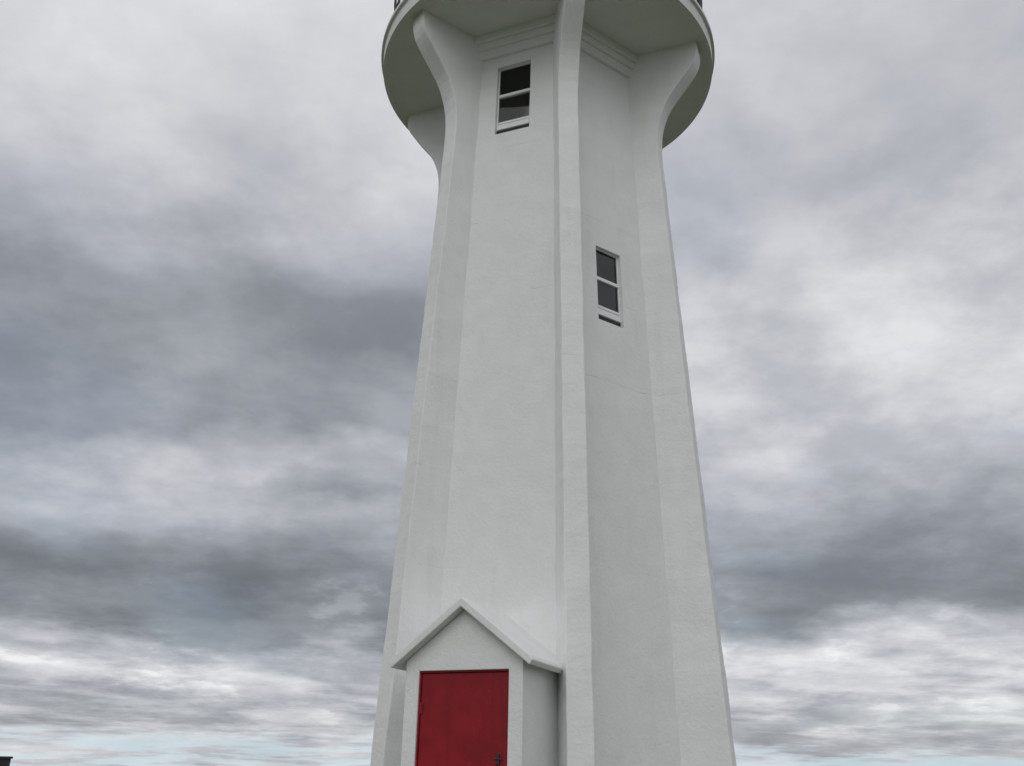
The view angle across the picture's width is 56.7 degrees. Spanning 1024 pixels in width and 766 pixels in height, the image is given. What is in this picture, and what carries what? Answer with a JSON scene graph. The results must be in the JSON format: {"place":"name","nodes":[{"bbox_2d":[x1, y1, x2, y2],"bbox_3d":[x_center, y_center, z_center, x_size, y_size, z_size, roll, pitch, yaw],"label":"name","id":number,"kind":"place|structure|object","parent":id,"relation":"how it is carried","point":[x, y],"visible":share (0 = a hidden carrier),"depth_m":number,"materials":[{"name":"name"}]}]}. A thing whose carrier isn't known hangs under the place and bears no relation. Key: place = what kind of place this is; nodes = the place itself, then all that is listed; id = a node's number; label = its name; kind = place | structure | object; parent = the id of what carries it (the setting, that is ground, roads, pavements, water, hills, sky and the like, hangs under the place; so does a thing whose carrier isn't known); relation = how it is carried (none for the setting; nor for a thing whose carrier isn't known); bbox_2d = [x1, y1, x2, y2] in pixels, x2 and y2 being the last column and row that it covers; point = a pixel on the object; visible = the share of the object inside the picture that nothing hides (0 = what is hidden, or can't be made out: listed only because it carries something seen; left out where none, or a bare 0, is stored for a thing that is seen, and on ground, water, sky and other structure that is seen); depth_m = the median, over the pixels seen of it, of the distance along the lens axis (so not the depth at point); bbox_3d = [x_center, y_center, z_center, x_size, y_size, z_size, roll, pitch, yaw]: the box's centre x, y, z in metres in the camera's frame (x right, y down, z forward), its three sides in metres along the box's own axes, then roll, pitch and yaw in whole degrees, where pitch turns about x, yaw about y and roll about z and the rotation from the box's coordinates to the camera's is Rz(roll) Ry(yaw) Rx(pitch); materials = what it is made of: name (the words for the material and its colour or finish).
{"place":"outdoors","nodes":[
{"label":"outdoors","id":0,"kind":"place"},
{"bbox_2d":[401,610,528,765],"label":"porch front wall","id":1,"kind":"structure","parent":0,"point":[464,640],"depth_m":9.61,"materials":[{"name":"white paint"}]},
{"bbox_2d":[389,597,464,670],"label":"porch roof","id":2,"kind":"structure","parent":1,"relation":"on","point":[404,655],"depth_m":9.80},
{"bbox_2d":[415,670,508,765],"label":"door frame","id":3,"kind":"object","parent":1,"relation":"attached to","point":[420,694],"visible":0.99,"depth_m":9.58,"materials":[{"name":"red wood"}]},
{"bbox_2d":[419,702,422,713],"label":"door hinges","id":4,"kind":"object","parent":3,"relation":"attached to","point":[421,708],"depth_m":9.65,"materials":[{"name":"red metal"}]},
{"bbox_2d":[418,672,507,765],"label":"red door","id":5,"kind":"structure","parent":3,"relation":"attached to","point":[463,719],"depth_m":9.46,"materials":[{"name":"paint"}]},
{"bbox_2d":[494,754,501,764],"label":"door latch","id":6,"kind":"object","parent":5,"relation":"attached to","point":[497,758],"depth_m":9.16,"materials":[{"name":"black metal"}]},
{"bbox_2d":[461,597,561,673],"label":"porch roof","id":7,"kind":"structure","parent":1,"relation":"on","point":[520,641],"depth_m":9.74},
{"bbox_2d":[0,0,1023,765],"label":"sky","id":8,"kind":"structure","parent":0,"point":[217,217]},
{"bbox_2d":[381,0,714,148],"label":"gallery slab","id":9,"kind":"structure","parent":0,"point":[639,27],"depth_m":14.46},
{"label":"ground","id":10,"kind":"structure","parent":0,"visible":0},
{"bbox_2d":[0,756,12,765],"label":"shed","id":11,"kind":"structure","parent":10,"relation":"on","point":[5,760],"depth_m":36.95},
{"bbox_2d":[528,664,557,765],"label":"porch side walls","id":12,"kind":"structure","parent":10,"relation":"on","point":[543,721],"depth_m":9.71,"materials":[{"name":"white paint"}]},
{"bbox_2d":[440,43,680,765],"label":"tower wall","id":13,"kind":"structure","parent":10,"relation":"on","point":[500,542],"depth_m":12.00,"materials":[{"name":"white paint"}]},
{"bbox_2d":[387,106,445,621],"bbox_3d":[-1.211,0.791,13.962,1.388,11.870,0.301,-8,-24,21],"label":"rib bracket","id":14,"kind":"object","parent":13,"relation":"attached to","point":[426,129],"visible":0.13,"depth_m":16.03,"materials":[{"name":"white paint"}]},
{"bbox_2d":[370,10,482,765],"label":"rib bracket","id":15,"kind":"object","parent":13,"relation":"attached to","point":[450,54],"visible":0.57,"depth_m":12.16,"materials":[{"name":"white paint"}]},
{"bbox_2d":[497,124,528,133],"bbox_3d":[0.024,-3.686,13.859,0.536,0.096,0.020,-8,-26,21],"label":"window sill","id":16,"kind":"structure","parent":13,"relation":"on","point":[511,129],"depth_m":13.86,"materials":[{"name":"white paint"}]},
{"bbox_2d":[496,62,530,131],"bbox_3d":[0.039,-4.263,14.109,0.536,1.158,0.052,-8,-26,21],"label":"window frame","id":17,"kind":"object","parent":13,"relation":"attached to","point":[518,123],"visible":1,"depth_m":14.06,"materials":[{"name":"paint"}]},
{"bbox_2d":[498,116,528,124],"bbox_3d":[0.027,-3.855,13.930,0.492,0.037,0.023,-8,-26,21],"label":"window sash","id":18,"kind":"object","parent":17,"relation":"attached to","point":[509,121],"depth_m":13.93,"materials":[{"name":"paint"}]},
{"bbox_2d":[498,64,530,122],"bbox_3d":[0.044,-4.291,14.131,0.496,1.048,0.009,-8,-26,21],"label":"window glass","id":19,"kind":"object","parent":17,"relation":"attached to","point":[515,106],"visible":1,"depth_m":14.15,"materials":[{"name":"black glass"}]},
{"bbox_2d":[479,32,631,77],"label":"cornice","id":20,"kind":"structure","parent":13,"relation":"attached to","point":[585,47],"depth_m":14.40,"materials":[{"name":"white paint"}]},
{"bbox_2d":[477,24,634,69],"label":"cornice","id":21,"kind":"structure","parent":20,"relation":"on","point":[599,46],"depth_m":14.41,"materials":[{"name":"white paint"}]},
{"bbox_2d":[473,14,638,62],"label":"cornice top","id":22,"kind":"structure","parent":21,"relation":"on","point":[605,40],"depth_m":14.41,"materials":[{"name":"white paint"}]},
{"bbox_2d":[553,0,594,765],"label":"rib bracket","id":23,"kind":"object","parent":13,"relation":"attached to","point":[574,658],"visible":0.79,"depth_m":11.14,"materials":[{"name":"white paint"}]},
{"bbox_2d":[596,248,620,322],"bbox_3d":[1.291,-1.339,12.950,0.456,1.038,0.052,18,-30,-34],"label":"window frame","id":24,"kind":"object","parent":13,"relation":"attached to","point":[609,315],"visible":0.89,"depth_m":12.93,"materials":[{"name":"paint"}]},
{"bbox_2d":[596,250,617,311],"bbox_3d":[1.285,-1.368,12.971,0.416,0.928,0.008,18,-30,-34],"label":"window glass","id":25,"kind":"object","parent":24,"relation":"attached to","point":[606,270],"visible":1,"depth_m":13.00,"materials":[{"name":"black glass"}]},
{"bbox_2d":[598,305,618,315],"bbox_3d":[1.288,-0.985,12.796,0.412,0.037,0.022,18,-30,-34],"label":"window sash","id":26,"kind":"object","parent":24,"relation":"attached to","point":[608,310],"depth_m":12.80,"materials":[{"name":"paint"}]},
{"bbox_2d":[599,315,620,326],"bbox_3d":[1.284,-0.816,12.726,0.456,0.096,0.020,18,-29,-34],"label":"window sill","id":27,"kind":"structure","parent":13,"relation":"on","point":[609,321],"depth_m":12.74,"materials":[{"name":"white paint"}]},
{"bbox_2d":[627,41,736,765],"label":"rib bracket","id":28,"kind":"object","parent":13,"relation":"attached to","point":[659,82],"visible":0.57,"depth_m":12.30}
]}

